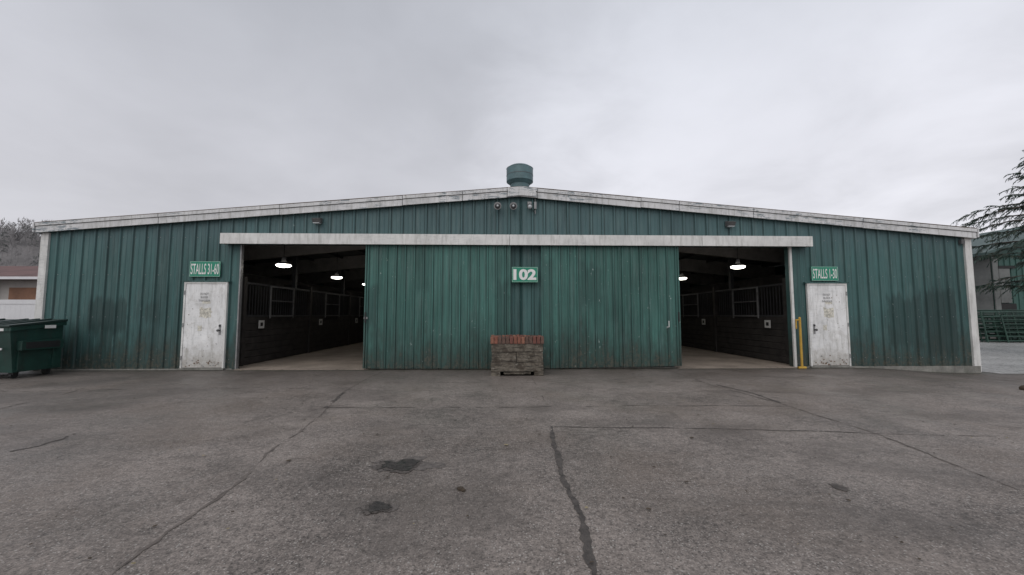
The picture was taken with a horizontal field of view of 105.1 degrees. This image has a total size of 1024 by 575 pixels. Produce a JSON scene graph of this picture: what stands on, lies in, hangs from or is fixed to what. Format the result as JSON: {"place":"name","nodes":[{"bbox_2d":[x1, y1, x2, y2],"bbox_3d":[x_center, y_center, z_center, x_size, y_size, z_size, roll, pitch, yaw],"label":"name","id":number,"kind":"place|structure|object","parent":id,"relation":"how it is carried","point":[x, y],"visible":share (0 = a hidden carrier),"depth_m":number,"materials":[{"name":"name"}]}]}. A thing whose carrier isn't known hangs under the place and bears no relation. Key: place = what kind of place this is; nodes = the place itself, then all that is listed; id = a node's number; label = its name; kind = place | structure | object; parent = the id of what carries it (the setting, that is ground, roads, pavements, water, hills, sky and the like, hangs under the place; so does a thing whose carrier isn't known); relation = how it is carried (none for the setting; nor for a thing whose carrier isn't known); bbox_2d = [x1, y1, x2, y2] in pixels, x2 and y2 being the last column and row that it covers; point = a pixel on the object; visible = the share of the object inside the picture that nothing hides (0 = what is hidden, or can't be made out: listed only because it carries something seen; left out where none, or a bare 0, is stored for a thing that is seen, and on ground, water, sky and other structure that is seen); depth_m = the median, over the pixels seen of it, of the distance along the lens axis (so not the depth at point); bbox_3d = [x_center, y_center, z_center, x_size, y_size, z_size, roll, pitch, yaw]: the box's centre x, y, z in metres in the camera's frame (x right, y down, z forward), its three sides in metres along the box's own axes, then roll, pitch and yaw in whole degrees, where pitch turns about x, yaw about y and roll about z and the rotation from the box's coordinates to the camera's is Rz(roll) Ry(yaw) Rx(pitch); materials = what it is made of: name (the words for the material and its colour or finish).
{"place":"outdoors","nodes":[
{"label":"outdoors","id":0,"kind":"place"},
{"bbox_2d":[0,266,37,299],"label":"stable building","id":1,"kind":"structure","parent":0,"point":[18,282],"depth_m":31.00,"materials":[{"name":"paint"}]},
{"bbox_2d":[0,235,39,265],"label":"hill","id":2,"kind":"structure","parent":0,"point":[20,258],"depth_m":170.25,"materials":[{"name":"grey plant"}]},
{"bbox_2d":[0,218,53,265],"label":"hillside trees","id":3,"kind":"object","parent":2,"relation":"on","point":[24,229],"visible":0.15,"depth_m":174.40,"materials":[{"name":"grey plant"}]},
{"bbox_2d":[0,337,1023,574],"bbox_3d":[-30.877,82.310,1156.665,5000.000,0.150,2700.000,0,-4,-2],"label":"ground","id":4,"kind":"structure","parent":0,"point":[117,486],"depth_m":3.37,"materials":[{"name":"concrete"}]},
{"bbox_2d":[0,300,35,318],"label":"vinyl fence","id":5,"kind":"object","parent":4,"relation":"on","point":[16,309],"visible":0.07,"depth_m":12.56,"materials":[{"name":"white plastic"}]},
{"bbox_2d":[0,318,67,377],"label":"dumpster","id":6,"kind":"object","parent":4,"relation":"on","point":[27,344],"visible":1,"depth_m":8.54,"materials":[{"name":"green paint"}]},
{"bbox_2d":[457,486,465,491],"bbox_3d":[-0.393,1.554,3.028,0.087,0.031,0.044,-3,-5,33],"label":"dirt clod","id":7,"kind":"object","parent":4,"relation":"on","point":[462,488],"visible":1,"depth_m":3.01,"materials":[{"name":"brown soil"}]},
{"bbox_2d":[32,163,981,372],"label":"stable barn","id":8,"kind":"structure","parent":4,"relation":"on","point":[439,289],"depth_m":10.01,"materials":[{"name":"green paint"}]},
{"bbox_2d":[178,281,230,369],"bbox_3d":[-7.605,0.922,9.669,1.160,2.190,0.175,0,-4,-2],"label":"door","id":9,"kind":"structure","parent":8,"relation":"in","point":[204,323],"depth_m":9.68,"materials":[{"name":"white paint"}]},
{"bbox_2d":[189,261,220,276],"bbox_3d":[-7.672,-0.461,9.818,0.750,0.390,0.064,0,-4,-2],"label":"stall number sign","id":10,"kind":"object","parent":8,"relation":"attached to","point":[205,268],"visible":1,"depth_m":9.79,"materials":[{"name":"metal"}]},
{"bbox_2d":[276,245,290,267],"bbox_3d":[-6.293,-1.175,10.842,0.400,1.246,0.400,0,-4,-2],"label":"pendant lamp","id":11,"kind":"object","parent":8,"relation":"hanging from","point":[283,263],"visible":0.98,"depth_m":10.72,"materials":[{"name":"white plastic"}]},
{"bbox_2d":[312,218,321,223],"bbox_3d":[-4.926,-1.698,9.899,0.200,0.168,0.168,0,-4,-2],"label":"wall pack light","id":12,"kind":"object","parent":8,"relation":"attached to","point":[316,220],"visible":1,"depth_m":9.85,"materials":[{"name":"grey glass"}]},
{"bbox_2d":[331,252,341,278],"bbox_3d":[-6.387,-0.930,14.332,0.400,1.246,0.400,0,-4,-2],"label":"pendant lamp","id":13,"kind":"object","parent":8,"relation":"hanging from","point":[336,276],"visible":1,"depth_m":14.22,"materials":[{"name":"white plastic"}]},
{"bbox_2d":[363,241,510,368],"bbox_3d":[-1.854,0.378,9.809,3.633,3.285,0.115,0,-4,-2],"label":"sliding door leaf a","id":14,"kind":"structure","parent":8,"relation":"in","point":[426,306],"depth_m":9.80,"materials":[{"name":"green paint"}]},
{"bbox_2d":[494,202,500,209],"bbox_3d":[-0.366,-2.064,10.010,0.188,0.188,0.244,0,-4,-2],"label":"security floodlight","id":15,"kind":"object","parent":8,"relation":"attached to","point":[497,205],"visible":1,"depth_m":9.91,"materials":[{"name":"metal"}]},
{"bbox_2d":[510,202,516,209],"bbox_3d":[0.034,-2.063,10.021,0.188,0.188,0.244,0,-4,-2],"label":"security floodlight","id":16,"kind":"object","parent":8,"relation":"attached to","point":[513,205],"visible":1,"depth_m":9.92,"materials":[{"name":"metal"}]},
{"bbox_2d":[512,267,537,281],"bbox_3d":[0.322,-0.320,9.970,0.660,0.390,0.174,0,-4,-2],"label":"building number sign","id":17,"kind":"object","parent":8,"relation":"attached to","point":[524,274],"visible":1,"depth_m":9.89,"materials":[{"name":"metal"}]},
{"bbox_2d":[531,198,536,213],"bbox_3d":[0.539,-2.103,10.130,0.184,0.410,0.060,0,-4,-2],"label":"electrical box","id":18,"kind":"object","parent":8,"relation":"attached to","point":[535,206],"visible":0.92,"depth_m":10.11,"materials":[{"name":"metal"}]},
{"bbox_2d":[541,245,681,367],"bbox_3d":[2.505,0.383,9.926,3.523,3.280,0.115,0,-4,-2],"label":"sliding barn door","id":19,"kind":"structure","parent":8,"relation":"in","point":[602,306],"depth_m":9.91,"materials":[{"name":"green paint"}]},
{"bbox_2d":[679,252,686,279],"bbox_3d":[6.328,-0.918,14.676,0.400,1.269,0.400,0,-4,-2],"label":"pendant lamp","id":20,"kind":"object","parent":8,"relation":"hanging from","point":[681,277],"visible":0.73,"depth_m":14.54,"materials":[{"name":"white plastic"}]},
{"bbox_2d":[725,221,735,226],"bbox_3d":[5.680,-1.658,10.184,0.200,0.168,0.168,0,-4,-2],"label":"wall pack light","id":21,"kind":"object","parent":8,"relation":"attached to","point":[730,223],"visible":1,"depth_m":10.13,"materials":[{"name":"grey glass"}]},
{"bbox_2d":[730,250,745,268],"bbox_3d":[6.423,-1.162,11.186,0.400,1.269,0.400,0,-4,-2],"label":"pendant lamp","id":22,"kind":"object","parent":8,"relation":"hanging from","point":[737,265],"visible":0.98,"depth_m":11.08,"materials":[{"name":"white plastic"}]},
{"bbox_2d":[810,266,838,280],"bbox_3d":[8.152,-0.359,10.240,0.710,0.375,0.064,0,-4,-2],"label":"stall number sign","id":23,"kind":"object","parent":8,"relation":"attached to","point":[820,273],"visible":1,"depth_m":10.21,"materials":[{"name":"metal"}]},
{"bbox_2d":[803,282,852,367],"bbox_3d":[8.169,0.952,10.095,1.160,2.190,0.175,0,-4,-2],"label":"door","id":24,"kind":"structure","parent":8,"relation":"in","point":[827,321],"depth_m":10.10,"materials":[{"name":"white paint"}]},
{"bbox_2d":[958,237,964,243],"bbox_3d":[11.897,-1.240,10.372,0.100,0.180,0.070,0,-4,-2],"label":"conduit box","id":25,"kind":"object","parent":8,"relation":"attached to","point":[961,241],"visible":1,"depth_m":10.34,"materials":[{"name":"grey metal"}]},
{"bbox_2d":[1,370,1019,574],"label":"tar joints","id":26,"kind":"object","parent":4,"relation":"on","point":[588,556],"visible":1,"depth_m":3.19,"materials":[{"name":"black asphalt"}]},
{"bbox_2d":[9,368,1021,563],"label":"fallen leaves","id":27,"kind":"object","parent":4,"relation":"on","point":[507,444],"visible":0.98,"depth_m":3.61,"materials":[{"name":"brown plant"}]},
{"bbox_2d":[490,335,543,375],"bbox_3d":[0.107,1.555,9.074,1.200,0.884,0.831,0,-4,-2],"label":"brick planter","id":28,"kind":"object","parent":4,"relation":"on","point":[517,354],"visible":1,"depth_m":8.69,"materials":[{"name":"brick"}]},
{"bbox_2d":[360,456,847,514],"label":"oil stains","id":29,"kind":"object","parent":4,"relation":"on","point":[408,464],"visible":1,"depth_m":3.45,"materials":[{"name":"black liquid"}]},
{"bbox_2d":[795,317,806,368],"bbox_3d":[7.322,1.408,9.948,0.219,1.318,0.059,0,-4,-2],"label":"yellow guard post","id":30,"kind":"object","parent":4,"relation":"on","point":[801,348],"visible":0.93,"depth_m":9.93,"materials":[{"name":"metal"}]},
{"bbox_2d":[0,0,1023,235],"label":"sky","id":31,"kind":"structure","parent":0,"point":[898,110],"materials":[{"name":"grey"}]},
{"bbox_2d":[971,227,1023,337],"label":"green barn","id":32,"kind":"structure","parent":0,"point":[993,271],"depth_m":26.06,"materials":[{"name":"green metal"}]},
{"bbox_2d":[979,340,1023,373],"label":"concrete yard","id":33,"kind":"structure","parent":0,"point":[1004,357],"depth_m":13.80,"materials":[{"name":"grey concrete"}]},
{"bbox_2d":[953,150,1023,298],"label":"cedar tree","id":34,"kind":"object","parent":33,"relation":"on","point":[1008,233],"visible":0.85,"depth_m":15.07,"materials":[{"name":"green plant"}]},
{"bbox_2d":[977,310,1023,342],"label":"stacked pen panels","id":35,"kind":"object","parent":33,"relation":"on","point":[1015,321],"visible":0.74,"depth_m":21.63,"materials":[{"name":"green metal"}]},
{"bbox_2d":[999,327,1023,338],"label":"pen fence","id":36,"kind":"object","parent":33,"relation":"on","point":[1014,333],"visible":0.2,"depth_m":23.69,"materials":[{"name":"green metal"}]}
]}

